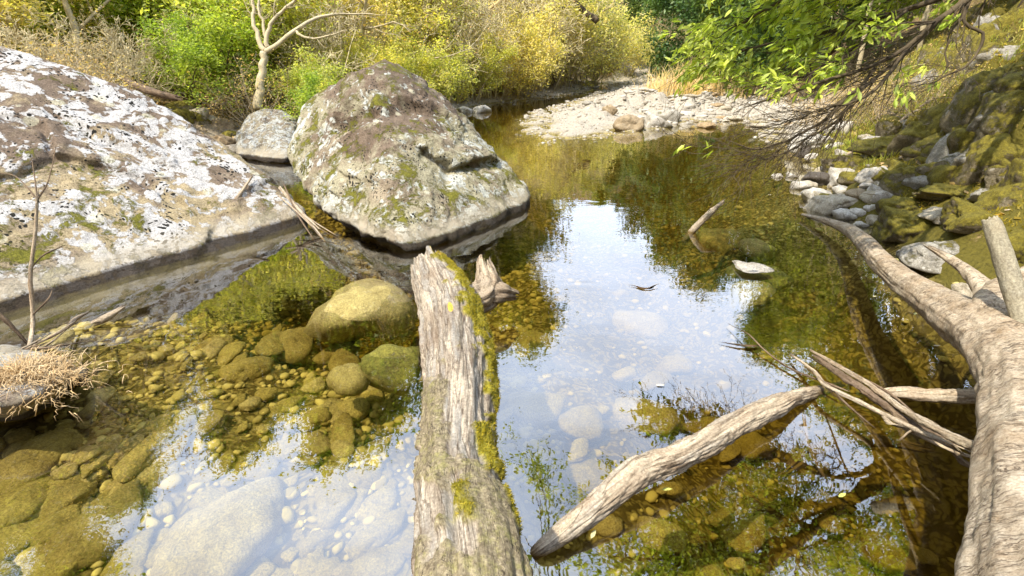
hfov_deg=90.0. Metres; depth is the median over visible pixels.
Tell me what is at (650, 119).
stone
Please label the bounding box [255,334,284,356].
river stone
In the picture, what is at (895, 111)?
mossy rock
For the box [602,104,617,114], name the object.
stone
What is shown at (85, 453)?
river stone
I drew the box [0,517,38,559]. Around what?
river stone
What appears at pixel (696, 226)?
stick
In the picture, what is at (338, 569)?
river stone
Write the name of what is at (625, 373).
river stone
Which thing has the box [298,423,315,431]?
river stone
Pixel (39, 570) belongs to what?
river stone
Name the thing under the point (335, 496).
river stone
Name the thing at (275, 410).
river stone
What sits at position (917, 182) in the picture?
shore stone
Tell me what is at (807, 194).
stone
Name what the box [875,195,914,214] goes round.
rock
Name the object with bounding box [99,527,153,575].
river stone
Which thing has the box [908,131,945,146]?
mossy rock
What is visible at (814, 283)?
river stone
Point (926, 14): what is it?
broadleaf tree
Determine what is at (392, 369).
boulder
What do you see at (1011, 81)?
mossy rock
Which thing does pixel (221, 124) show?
stone
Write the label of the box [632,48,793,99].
reeds
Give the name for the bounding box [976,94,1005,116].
mossy rock
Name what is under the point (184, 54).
green shrub
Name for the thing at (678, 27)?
evergreen tree
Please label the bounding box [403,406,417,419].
river stone
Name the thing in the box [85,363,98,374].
river stone
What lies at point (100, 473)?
river stone
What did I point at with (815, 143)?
stone
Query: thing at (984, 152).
rock
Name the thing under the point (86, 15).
pale shrub
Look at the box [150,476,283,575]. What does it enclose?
river stone
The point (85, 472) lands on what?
river stone
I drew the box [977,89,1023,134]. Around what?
mossy rock
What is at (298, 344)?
river stone
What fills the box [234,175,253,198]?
stick
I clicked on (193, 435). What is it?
river stone
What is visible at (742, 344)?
twig
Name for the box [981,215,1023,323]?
branch
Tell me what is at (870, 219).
shore stone
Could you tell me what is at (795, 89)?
brush
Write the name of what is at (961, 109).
mossy rock
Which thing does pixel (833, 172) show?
stone
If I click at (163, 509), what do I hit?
river stone
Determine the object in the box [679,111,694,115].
bar stone
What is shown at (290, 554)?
river stone
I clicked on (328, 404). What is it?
river stone
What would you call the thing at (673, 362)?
river stone
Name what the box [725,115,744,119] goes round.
bar stone
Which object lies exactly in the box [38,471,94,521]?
river stone
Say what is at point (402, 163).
boulder
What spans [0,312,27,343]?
branch
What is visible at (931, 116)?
mossy rock
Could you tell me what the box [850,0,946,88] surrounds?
broadleaf tree
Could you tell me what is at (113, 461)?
river stone
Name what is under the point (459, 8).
pale shrub
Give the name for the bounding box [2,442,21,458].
river stone
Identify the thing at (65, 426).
river stone
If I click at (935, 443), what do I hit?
stick
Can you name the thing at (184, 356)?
river stone
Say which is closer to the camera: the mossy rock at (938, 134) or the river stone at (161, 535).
the river stone at (161, 535)
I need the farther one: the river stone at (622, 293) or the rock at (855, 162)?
the rock at (855, 162)
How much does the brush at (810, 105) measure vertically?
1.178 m
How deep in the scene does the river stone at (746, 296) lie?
4.33 m
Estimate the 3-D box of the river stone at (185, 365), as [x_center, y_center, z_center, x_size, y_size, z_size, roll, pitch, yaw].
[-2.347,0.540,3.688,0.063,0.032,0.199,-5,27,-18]
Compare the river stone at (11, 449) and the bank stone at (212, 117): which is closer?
the river stone at (11, 449)
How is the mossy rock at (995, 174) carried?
on the ground at (622, 188)
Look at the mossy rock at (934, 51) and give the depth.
9.27 m
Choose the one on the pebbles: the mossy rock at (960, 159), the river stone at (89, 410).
the river stone at (89, 410)
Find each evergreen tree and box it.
[635,0,683,69]
[636,0,725,80]
[646,7,688,75]
[661,1,691,69]
[662,0,780,81]
[696,0,825,92]
[730,0,905,96]
[768,1,893,54]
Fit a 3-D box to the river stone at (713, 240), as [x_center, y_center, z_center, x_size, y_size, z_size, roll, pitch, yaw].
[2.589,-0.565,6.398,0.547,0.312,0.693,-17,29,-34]
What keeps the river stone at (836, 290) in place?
on the ground at (622, 188)
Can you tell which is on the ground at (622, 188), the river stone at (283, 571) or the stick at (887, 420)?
the river stone at (283, 571)
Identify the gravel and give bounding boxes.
[452,77,832,144]
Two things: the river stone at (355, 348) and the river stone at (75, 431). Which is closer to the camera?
the river stone at (75, 431)
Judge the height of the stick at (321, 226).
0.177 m
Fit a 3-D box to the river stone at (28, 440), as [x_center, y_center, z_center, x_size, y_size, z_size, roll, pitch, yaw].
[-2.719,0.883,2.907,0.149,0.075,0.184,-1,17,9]
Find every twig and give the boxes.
[21,333,51,348]
[25,339,96,349]
[27,321,75,347]
[32,322,77,344]
[36,330,65,350]
[632,284,657,288]
[723,342,757,346]
[729,324,849,391]
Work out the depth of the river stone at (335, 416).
3.35 m
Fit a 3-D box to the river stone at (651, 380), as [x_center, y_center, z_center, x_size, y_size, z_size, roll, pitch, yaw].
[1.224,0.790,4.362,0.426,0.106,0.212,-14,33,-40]
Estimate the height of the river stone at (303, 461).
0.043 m
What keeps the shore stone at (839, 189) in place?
on the ground at (622, 188)
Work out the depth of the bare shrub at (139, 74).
10.31 m
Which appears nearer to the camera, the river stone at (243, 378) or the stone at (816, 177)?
the river stone at (243, 378)
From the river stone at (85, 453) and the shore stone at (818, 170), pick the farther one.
the shore stone at (818, 170)
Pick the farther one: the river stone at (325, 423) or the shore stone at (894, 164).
the shore stone at (894, 164)
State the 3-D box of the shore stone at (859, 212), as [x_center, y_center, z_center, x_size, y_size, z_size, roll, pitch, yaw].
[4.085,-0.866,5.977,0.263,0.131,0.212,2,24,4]
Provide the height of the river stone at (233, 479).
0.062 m
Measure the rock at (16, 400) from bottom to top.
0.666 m
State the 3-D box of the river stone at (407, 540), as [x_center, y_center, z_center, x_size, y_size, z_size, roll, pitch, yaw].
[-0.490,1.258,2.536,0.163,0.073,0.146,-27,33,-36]
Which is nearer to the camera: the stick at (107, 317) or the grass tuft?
the grass tuft
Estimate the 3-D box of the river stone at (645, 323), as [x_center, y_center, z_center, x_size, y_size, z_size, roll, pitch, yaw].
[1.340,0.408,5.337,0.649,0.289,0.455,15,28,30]
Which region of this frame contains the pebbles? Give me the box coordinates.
[3,199,961,575]
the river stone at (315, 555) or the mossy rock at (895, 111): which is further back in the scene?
the mossy rock at (895, 111)
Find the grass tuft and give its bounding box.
[0,344,132,421]
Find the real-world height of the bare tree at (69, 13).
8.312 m
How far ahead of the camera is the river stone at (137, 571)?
2.29 m
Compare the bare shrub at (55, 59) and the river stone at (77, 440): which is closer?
the river stone at (77, 440)
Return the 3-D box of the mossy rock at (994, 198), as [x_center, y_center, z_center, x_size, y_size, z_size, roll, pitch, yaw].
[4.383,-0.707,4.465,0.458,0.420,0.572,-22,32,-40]
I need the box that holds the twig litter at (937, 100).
[832,2,1022,210]
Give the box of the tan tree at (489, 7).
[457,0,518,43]
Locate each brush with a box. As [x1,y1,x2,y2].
[0,29,169,107]
[4,26,67,63]
[5,22,137,90]
[23,28,145,84]
[36,16,167,98]
[89,65,146,94]
[175,49,303,123]
[763,75,812,102]
[781,85,843,124]
[788,91,854,130]
[798,77,827,94]
[813,72,885,109]
[816,68,913,126]
[842,61,946,135]
[864,39,1000,124]
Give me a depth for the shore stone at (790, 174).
8.09 m
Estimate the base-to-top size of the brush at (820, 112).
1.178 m
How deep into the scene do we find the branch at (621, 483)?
2.16 m
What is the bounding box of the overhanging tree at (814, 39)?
[645,0,1001,220]
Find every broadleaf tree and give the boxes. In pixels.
[692,0,780,59]
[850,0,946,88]
[916,4,932,52]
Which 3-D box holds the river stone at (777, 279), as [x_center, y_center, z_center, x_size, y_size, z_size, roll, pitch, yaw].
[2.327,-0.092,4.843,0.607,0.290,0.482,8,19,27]
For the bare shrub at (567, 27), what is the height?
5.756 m
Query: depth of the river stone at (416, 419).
3.42 m
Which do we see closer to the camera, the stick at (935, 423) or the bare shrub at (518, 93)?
the stick at (935, 423)
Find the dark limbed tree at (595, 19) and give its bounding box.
[508,0,598,32]
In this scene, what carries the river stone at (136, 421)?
on the ground at (622, 188)
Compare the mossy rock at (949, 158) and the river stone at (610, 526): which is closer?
the river stone at (610, 526)
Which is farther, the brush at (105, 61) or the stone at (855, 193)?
the brush at (105, 61)
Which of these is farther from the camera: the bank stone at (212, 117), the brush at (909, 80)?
the bank stone at (212, 117)
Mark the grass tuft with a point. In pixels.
(30, 367)
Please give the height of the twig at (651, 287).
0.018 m
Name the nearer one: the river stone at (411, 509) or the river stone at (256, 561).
the river stone at (256, 561)
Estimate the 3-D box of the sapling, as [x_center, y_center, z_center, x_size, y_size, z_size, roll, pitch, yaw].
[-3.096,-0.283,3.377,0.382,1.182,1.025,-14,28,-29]
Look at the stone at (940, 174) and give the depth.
5.51 m
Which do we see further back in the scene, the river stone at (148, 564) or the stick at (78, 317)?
the stick at (78, 317)
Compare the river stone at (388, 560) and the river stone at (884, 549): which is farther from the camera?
the river stone at (884, 549)
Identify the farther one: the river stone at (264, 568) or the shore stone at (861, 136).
the shore stone at (861, 136)
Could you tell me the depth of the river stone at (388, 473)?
2.92 m
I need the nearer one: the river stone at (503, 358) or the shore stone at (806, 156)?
the river stone at (503, 358)
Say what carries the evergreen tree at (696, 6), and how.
on the ground at (622, 188)
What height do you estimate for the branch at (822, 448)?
0.162 m
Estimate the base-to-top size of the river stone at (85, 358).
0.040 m
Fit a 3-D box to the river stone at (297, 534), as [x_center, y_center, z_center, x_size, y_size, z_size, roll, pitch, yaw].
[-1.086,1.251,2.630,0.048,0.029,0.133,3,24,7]
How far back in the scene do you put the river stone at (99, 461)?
2.72 m
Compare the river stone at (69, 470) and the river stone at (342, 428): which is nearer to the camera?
the river stone at (69, 470)
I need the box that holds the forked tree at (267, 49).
[244,0,382,109]
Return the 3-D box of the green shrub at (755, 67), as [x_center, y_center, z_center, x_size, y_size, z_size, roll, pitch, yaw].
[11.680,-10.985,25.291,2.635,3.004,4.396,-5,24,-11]
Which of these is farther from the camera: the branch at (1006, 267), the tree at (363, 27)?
the tree at (363, 27)
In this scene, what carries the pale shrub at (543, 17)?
on the ground at (622, 188)
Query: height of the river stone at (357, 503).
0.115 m
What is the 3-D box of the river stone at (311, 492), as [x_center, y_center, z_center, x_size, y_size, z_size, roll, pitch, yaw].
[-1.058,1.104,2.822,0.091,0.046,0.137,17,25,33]
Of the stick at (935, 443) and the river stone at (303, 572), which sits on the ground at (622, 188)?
the river stone at (303, 572)
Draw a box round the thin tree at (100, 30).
[86,3,116,55]
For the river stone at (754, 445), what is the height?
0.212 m
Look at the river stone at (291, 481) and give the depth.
2.86 m
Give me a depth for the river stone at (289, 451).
3.01 m
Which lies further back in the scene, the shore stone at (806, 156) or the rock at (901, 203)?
the shore stone at (806, 156)
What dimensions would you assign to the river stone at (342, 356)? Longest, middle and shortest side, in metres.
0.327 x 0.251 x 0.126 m
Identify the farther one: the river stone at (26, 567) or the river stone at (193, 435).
the river stone at (193, 435)
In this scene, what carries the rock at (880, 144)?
on the ground at (622, 188)
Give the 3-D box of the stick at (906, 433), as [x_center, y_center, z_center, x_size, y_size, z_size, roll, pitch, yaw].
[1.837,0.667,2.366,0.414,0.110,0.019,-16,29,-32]
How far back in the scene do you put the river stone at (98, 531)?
2.39 m
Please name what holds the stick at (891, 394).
on the fallen tree at (980, 330)
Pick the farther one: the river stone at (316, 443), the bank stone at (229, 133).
the bank stone at (229, 133)
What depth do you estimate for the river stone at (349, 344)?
4.26 m
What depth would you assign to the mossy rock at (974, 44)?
7.33 m
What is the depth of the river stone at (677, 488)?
3.24 m
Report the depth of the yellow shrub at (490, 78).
20.39 m
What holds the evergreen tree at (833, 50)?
on the ground at (622, 188)
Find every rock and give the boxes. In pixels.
[0,344,76,427]
[69,367,88,387]
[802,193,857,216]
[820,154,872,172]
[834,97,857,118]
[846,135,894,157]
[872,206,934,243]
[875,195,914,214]
[879,166,921,195]
[884,103,917,117]
[887,121,932,157]
[890,54,911,77]
[895,240,959,273]
[902,135,944,160]
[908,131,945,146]
[910,69,942,90]
[912,183,974,200]
[916,47,951,68]
[916,160,948,175]
[917,207,942,224]
[918,102,949,133]
[926,132,950,163]
[938,152,959,163]
[939,63,1012,132]
[940,196,1003,233]
[946,23,1017,68]
[946,126,974,153]
[949,30,968,43]
[949,34,1004,82]
[949,132,1023,185]
[950,124,968,131]
[950,147,968,165]
[954,2,987,30]
[958,60,987,76]
[958,127,1011,153]
[966,115,982,131]
[968,45,1018,69]
[970,92,1003,122]
[973,16,993,26]
[974,183,1023,210]
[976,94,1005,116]
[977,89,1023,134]
[983,163,1010,188]
[990,8,1023,30]
[990,15,999,29]
[993,61,1023,91]
[994,70,1023,92]
[998,158,1010,165]
[998,158,1023,186]
[1000,90,1015,94]
[1008,229,1023,263]
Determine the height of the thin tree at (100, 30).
2.009 m
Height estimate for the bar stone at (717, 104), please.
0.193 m
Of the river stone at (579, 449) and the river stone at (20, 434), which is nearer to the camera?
the river stone at (20, 434)
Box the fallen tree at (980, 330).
[801,213,1023,575]
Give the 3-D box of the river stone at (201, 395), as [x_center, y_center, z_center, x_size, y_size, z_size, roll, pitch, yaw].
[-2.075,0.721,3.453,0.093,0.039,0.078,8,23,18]
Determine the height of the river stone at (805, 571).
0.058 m
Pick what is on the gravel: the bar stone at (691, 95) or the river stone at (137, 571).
the bar stone at (691, 95)
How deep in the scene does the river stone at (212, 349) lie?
3.90 m
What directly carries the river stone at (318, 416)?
on the ground at (622, 188)
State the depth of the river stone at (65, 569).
2.25 m
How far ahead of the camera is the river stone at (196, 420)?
3.11 m
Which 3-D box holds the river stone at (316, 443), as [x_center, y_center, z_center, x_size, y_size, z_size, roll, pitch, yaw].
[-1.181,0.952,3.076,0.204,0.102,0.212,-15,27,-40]
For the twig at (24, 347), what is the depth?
3.17 m
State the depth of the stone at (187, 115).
10.56 m
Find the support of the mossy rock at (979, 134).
on the ground at (622, 188)
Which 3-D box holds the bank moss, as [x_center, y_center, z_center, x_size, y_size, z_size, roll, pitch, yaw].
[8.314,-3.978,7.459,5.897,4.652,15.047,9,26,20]
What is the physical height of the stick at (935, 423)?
0.121 m
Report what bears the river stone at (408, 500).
on the ground at (622, 188)
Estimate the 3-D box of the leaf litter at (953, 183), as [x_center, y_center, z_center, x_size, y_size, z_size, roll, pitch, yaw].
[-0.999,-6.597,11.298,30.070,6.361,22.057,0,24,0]
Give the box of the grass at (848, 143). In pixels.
[819,9,1023,171]
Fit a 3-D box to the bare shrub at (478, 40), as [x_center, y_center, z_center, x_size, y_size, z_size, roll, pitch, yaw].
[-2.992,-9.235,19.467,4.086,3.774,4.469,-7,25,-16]
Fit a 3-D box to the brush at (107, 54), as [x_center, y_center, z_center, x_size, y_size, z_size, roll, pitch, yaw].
[-8.756,-4.818,11.033,2.672,1.736,2.782,7,25,16]
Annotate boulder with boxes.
[0,46,308,345]
[235,109,296,166]
[287,59,530,264]
[303,278,417,344]
[359,344,421,396]
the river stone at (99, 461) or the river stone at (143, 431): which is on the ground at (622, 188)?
the river stone at (143, 431)
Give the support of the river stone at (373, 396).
on the ground at (622, 188)
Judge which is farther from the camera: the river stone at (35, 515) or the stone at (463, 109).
the stone at (463, 109)
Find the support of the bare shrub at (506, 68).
on the ground at (622, 188)
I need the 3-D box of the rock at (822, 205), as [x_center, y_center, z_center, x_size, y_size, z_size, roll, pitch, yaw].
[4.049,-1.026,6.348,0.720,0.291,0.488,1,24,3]
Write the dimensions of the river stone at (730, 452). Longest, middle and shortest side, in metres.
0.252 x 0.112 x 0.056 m
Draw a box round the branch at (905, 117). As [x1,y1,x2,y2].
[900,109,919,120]
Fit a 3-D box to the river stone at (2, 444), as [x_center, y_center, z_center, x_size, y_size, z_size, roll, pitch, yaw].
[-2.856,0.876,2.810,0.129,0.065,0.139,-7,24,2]
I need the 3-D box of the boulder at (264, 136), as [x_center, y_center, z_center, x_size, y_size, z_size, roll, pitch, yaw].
[-4.803,-2.907,10.093,1.289,1.092,2.545,-11,26,-24]
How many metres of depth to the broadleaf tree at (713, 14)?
25.47 m
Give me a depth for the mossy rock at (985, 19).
7.91 m
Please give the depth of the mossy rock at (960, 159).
5.43 m
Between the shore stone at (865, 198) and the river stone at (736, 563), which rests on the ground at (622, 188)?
the shore stone at (865, 198)
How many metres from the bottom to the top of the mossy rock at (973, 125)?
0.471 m
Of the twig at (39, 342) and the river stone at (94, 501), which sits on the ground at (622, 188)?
the river stone at (94, 501)
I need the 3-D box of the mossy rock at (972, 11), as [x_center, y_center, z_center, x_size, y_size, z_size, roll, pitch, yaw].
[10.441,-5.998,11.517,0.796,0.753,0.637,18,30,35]
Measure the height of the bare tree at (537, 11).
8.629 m
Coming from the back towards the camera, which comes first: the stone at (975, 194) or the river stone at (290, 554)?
the stone at (975, 194)
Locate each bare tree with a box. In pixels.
[0,0,161,70]
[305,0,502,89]
[374,0,513,50]
[443,0,574,76]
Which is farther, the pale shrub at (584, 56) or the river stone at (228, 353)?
the pale shrub at (584, 56)
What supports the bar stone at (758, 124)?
on the gravel
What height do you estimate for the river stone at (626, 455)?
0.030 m
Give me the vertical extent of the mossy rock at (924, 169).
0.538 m
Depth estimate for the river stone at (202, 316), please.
4.73 m
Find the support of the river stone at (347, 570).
on the ground at (622, 188)
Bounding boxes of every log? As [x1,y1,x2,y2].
[122,78,182,100]
[410,246,533,575]
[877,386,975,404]
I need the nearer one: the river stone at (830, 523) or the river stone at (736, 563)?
the river stone at (736, 563)
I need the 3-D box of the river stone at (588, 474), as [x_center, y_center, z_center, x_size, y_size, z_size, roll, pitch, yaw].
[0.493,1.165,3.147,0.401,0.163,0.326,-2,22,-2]
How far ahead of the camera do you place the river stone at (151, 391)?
3.40 m
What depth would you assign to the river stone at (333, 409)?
3.45 m
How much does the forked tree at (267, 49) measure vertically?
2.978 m
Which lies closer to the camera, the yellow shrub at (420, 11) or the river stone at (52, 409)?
the river stone at (52, 409)
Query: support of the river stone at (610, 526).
on the ground at (622, 188)
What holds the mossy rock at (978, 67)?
on the ground at (622, 188)
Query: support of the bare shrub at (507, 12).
on the ground at (622, 188)
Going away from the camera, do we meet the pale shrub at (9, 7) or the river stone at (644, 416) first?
the river stone at (644, 416)
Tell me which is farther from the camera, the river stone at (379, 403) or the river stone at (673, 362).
the river stone at (673, 362)
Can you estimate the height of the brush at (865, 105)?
1.178 m
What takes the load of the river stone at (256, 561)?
on the ground at (622, 188)
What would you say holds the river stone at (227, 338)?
on the ground at (622, 188)
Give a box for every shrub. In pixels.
[0,0,80,55]
[0,0,103,69]
[0,5,150,85]
[0,9,96,71]
[8,0,135,70]
[69,0,173,64]
[74,8,188,100]
[81,0,203,88]
[102,0,331,78]
[129,1,241,113]
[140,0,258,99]
[152,0,285,111]
[153,0,340,94]
[169,0,349,85]
[258,67,336,120]
[261,0,377,96]
[266,41,349,111]
[281,24,373,99]
[286,0,432,55]
[299,0,425,67]
[328,31,418,78]
[329,0,462,64]
[344,0,495,71]
[357,17,481,100]
[382,0,482,51]
[384,0,487,86]
[403,0,513,103]
[408,35,476,101]
[431,0,536,79]
[442,0,553,98]
[445,26,524,103]
[455,0,574,98]
[455,7,566,101]
[468,0,573,97]
[479,0,591,87]
[481,0,637,57]
[494,0,618,86]
[508,0,590,92]
[511,0,626,89]
[533,0,642,87]
[548,0,604,85]
[564,0,626,77]
[565,0,627,85]
[568,0,658,87]
[571,25,645,83]
[603,0,646,29]
[612,22,659,76]
[639,27,691,70]
[741,38,780,86]
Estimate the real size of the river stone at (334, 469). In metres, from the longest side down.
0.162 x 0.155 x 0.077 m
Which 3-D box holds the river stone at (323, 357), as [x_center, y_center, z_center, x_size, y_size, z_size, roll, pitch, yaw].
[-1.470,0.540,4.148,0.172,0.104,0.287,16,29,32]
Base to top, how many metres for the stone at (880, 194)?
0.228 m
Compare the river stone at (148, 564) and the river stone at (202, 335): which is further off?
the river stone at (202, 335)
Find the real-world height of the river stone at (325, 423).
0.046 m
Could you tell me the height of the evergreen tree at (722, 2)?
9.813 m
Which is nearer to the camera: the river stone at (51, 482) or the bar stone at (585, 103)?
the river stone at (51, 482)
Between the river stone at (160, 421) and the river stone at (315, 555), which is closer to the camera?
the river stone at (315, 555)
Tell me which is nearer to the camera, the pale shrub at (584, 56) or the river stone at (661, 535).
the river stone at (661, 535)
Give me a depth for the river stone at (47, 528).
2.40 m
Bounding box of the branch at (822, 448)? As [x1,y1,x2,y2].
[774,434,933,481]
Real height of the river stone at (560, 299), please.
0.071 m
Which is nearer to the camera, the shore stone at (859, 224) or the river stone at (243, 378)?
the river stone at (243, 378)
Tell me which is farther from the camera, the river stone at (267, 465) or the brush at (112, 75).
the brush at (112, 75)
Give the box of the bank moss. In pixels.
[831,0,1023,231]
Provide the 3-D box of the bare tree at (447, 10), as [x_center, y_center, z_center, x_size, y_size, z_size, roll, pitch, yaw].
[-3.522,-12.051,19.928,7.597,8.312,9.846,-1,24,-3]
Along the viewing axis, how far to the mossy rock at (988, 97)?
5.57 m
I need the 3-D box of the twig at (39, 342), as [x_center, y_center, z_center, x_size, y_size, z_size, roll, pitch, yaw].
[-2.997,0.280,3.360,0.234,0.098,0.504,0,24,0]
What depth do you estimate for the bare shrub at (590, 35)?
27.36 m
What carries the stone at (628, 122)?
on the ground at (622, 188)
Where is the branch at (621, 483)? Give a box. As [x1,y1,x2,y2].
[526,381,844,562]
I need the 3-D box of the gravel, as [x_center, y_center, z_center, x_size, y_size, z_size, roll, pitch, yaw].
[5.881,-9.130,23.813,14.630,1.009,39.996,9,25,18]
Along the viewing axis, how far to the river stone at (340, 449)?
3.00 m
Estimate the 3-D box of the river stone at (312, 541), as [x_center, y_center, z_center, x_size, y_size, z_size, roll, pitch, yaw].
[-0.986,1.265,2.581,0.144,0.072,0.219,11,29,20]
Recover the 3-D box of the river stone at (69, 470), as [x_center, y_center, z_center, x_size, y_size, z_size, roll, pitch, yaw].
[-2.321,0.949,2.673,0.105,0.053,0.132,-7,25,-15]
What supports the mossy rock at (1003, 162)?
on the ground at (622, 188)
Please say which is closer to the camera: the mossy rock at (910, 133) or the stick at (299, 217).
the stick at (299, 217)
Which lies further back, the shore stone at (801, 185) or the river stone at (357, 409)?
the shore stone at (801, 185)
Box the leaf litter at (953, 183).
[70,0,1023,218]
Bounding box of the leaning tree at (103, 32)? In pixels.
[91,6,121,58]
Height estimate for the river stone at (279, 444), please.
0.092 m
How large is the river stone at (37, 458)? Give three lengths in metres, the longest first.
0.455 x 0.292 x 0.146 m
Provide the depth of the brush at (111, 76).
8.18 m
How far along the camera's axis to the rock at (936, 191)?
5.30 m
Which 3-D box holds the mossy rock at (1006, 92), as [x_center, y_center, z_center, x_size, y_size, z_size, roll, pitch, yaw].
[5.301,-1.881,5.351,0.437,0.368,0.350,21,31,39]
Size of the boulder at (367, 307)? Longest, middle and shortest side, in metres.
1.083 x 0.911 x 0.501 m
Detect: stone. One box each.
[0,429,73,495]
[0,437,5,451]
[0,476,52,529]
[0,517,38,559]
[0,561,18,575]
[2,426,34,447]
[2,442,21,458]
[16,555,45,575]
[20,434,42,445]
[22,545,42,563]
[26,563,61,575]
[27,503,80,547]
[30,505,42,518]
[38,324,74,346]
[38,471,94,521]
[39,478,142,571]
[41,402,62,412]
[48,476,73,485]
[50,461,71,475]
[52,462,79,480]
[52,561,78,575]
[54,423,72,430]
[68,429,80,433]
[70,434,83,449]
[72,445,101,465]
[76,353,88,364]
[77,420,89,429]
[78,402,105,417]
[80,458,93,478]
[80,497,91,513]
[81,466,107,481]
[84,387,116,406]
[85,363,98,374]
[86,479,98,490]
[87,451,114,471]
[89,496,103,507]
[93,434,122,458]
[94,370,113,386]
[96,489,110,498]
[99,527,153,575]
[104,448,125,468]
[104,457,181,501]
[112,406,199,481]
[121,433,144,451]
[127,352,147,360]
[129,418,142,424]
[129,565,143,575]
[135,427,149,437]
[142,428,190,485]
[143,412,174,434]
[143,542,160,569]
[148,389,156,393]
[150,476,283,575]
[150,501,173,517]
[153,527,169,543]
[157,344,176,357]
[164,101,195,109]
[166,313,178,324]
[172,108,194,123]
[179,355,192,370]
[180,352,189,361]
[183,91,194,101]
[186,467,216,488]
[187,427,202,445]
[188,484,222,509]
[189,107,208,117]
[191,110,211,124]
[191,311,206,322]
[191,412,198,430]
[193,334,234,350]
[195,409,224,435]
[196,391,208,398]
[197,460,209,469]
[199,332,206,338]
[201,338,225,359]
[207,115,216,120]
[211,117,234,129]
[212,134,235,144]
[212,450,234,479]
[215,417,224,429]
[217,341,245,365]
[218,356,273,381]
[219,471,243,486]
[221,130,236,136]
[230,393,245,406]
[231,351,246,362]
[235,375,248,382]
[236,421,247,432]
[238,396,261,411]
[241,450,278,479]
[245,561,277,575]
[246,558,260,571]
[254,387,277,400]
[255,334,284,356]
[256,424,270,433]
[261,327,313,364]
[263,438,288,454]
[264,404,282,417]
[270,323,281,332]
[271,567,293,575]
[274,432,310,460]
[276,396,305,412]
[278,414,294,423]
[280,547,298,562]
[282,473,298,487]
[283,422,297,432]
[292,528,302,540]
[295,527,335,557]
[296,407,331,427]
[296,556,329,575]
[297,546,323,571]
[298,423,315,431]
[299,430,330,456]
[299,456,316,466]
[300,376,325,392]
[303,377,317,392]
[306,402,331,412]
[307,456,320,465]
[308,486,315,496]
[308,557,341,575]
[312,344,340,365]
[314,474,356,529]
[320,417,331,425]
[320,463,348,478]
[324,398,342,416]
[326,363,369,395]
[328,347,360,370]
[329,339,360,347]
[330,410,343,423]
[330,440,355,459]
[331,413,354,465]
[332,561,350,575]
[336,397,369,421]
[338,565,352,575]
[344,488,368,519]
[344,528,363,553]
[346,465,381,488]
[347,508,405,560]
[349,539,405,575]
[350,344,359,352]
[354,429,362,437]
[357,439,387,469]
[357,485,397,521]
[358,389,384,404]
[366,385,376,391]
[370,399,384,406]
[381,469,392,479]
[383,441,389,450]
[385,435,392,443]
[398,420,417,432]
[400,525,413,555]
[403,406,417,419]
[404,491,414,504]
[407,500,415,515]
[411,413,420,423]
[458,106,472,112]
[472,105,490,112]
[495,442,508,459]
[496,407,512,421]
[499,354,510,361]
[505,462,512,474]
[506,391,566,426]
[517,355,534,366]
[518,330,558,357]
[539,450,555,462]
[554,295,567,302]
[557,406,604,439]
[564,457,613,491]
[568,438,588,462]
[582,101,595,105]
[592,515,622,537]
[596,405,609,414]
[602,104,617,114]
[611,289,629,296]
[612,310,671,335]
[612,366,636,381]
[613,114,644,130]
[613,397,680,435]
[622,452,631,459]
[636,515,688,553]
[638,370,671,391]
[639,87,648,90]
[644,112,673,127]
[655,485,667,494]
[656,107,680,121]
[656,352,694,373]
[659,481,683,495]
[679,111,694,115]
[681,102,695,110]
[682,416,718,433]
[685,94,699,97]
[695,228,743,252]
[697,121,716,127]
[697,564,725,575]
[707,508,734,528]
[711,103,724,106]
[718,106,732,110]
[718,443,741,462]
[719,514,765,553]
[723,264,793,290]
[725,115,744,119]
[726,557,745,569]
[727,280,775,314]
[732,260,774,272]
[734,431,777,460]
[736,238,779,259]
[750,123,766,127]
[771,173,782,177]
[786,172,796,178]
[787,129,832,152]
[789,181,810,190]
[793,146,811,158]
[800,180,817,188]
[800,187,831,201]
[801,171,829,185]
[801,567,829,575]
[804,153,817,160]
[808,280,819,286]
[814,166,822,171]
[817,514,844,533]
[824,121,853,134]
[825,495,843,509]
[827,167,854,186]
[829,286,844,296]
[832,185,847,193]
[832,208,856,220]
[835,148,847,154]
[836,171,857,184]
[845,188,864,199]
[850,208,865,216]
[853,221,869,227]
[854,166,887,183]
[854,526,920,573]
[858,134,872,139]
[858,183,872,188]
[859,191,877,203]
[862,178,873,183]
[863,204,875,211]
[865,215,877,224]
[867,184,892,202]
[868,164,888,181]
[875,116,902,136]
[887,159,909,169]
[894,197,918,204]
[900,119,906,129]
[900,146,920,157]
[901,175,927,189]
[904,109,926,125]
[905,542,938,564]
[915,156,926,163]
[927,163,957,184]
[951,282,972,296]
[967,188,989,201]
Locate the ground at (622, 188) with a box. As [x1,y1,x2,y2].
[0,0,1023,575]
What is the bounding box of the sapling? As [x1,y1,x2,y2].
[1,146,65,347]
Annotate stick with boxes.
[66,310,89,328]
[90,303,129,326]
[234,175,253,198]
[276,193,310,225]
[278,186,326,243]
[283,183,315,241]
[302,212,319,228]
[310,218,334,234]
[681,199,724,242]
[788,351,970,456]
[802,412,830,489]
[808,353,948,444]
[833,390,874,427]
[868,380,914,412]
[881,416,912,428]
[895,423,969,457]
[899,430,912,439]
[920,415,965,455]
[951,452,969,467]
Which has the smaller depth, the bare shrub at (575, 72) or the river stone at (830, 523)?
the river stone at (830, 523)
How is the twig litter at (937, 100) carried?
on the ground at (622, 188)
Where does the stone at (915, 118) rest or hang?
on the ground at (622, 188)
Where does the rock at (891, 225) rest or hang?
on the ground at (622, 188)

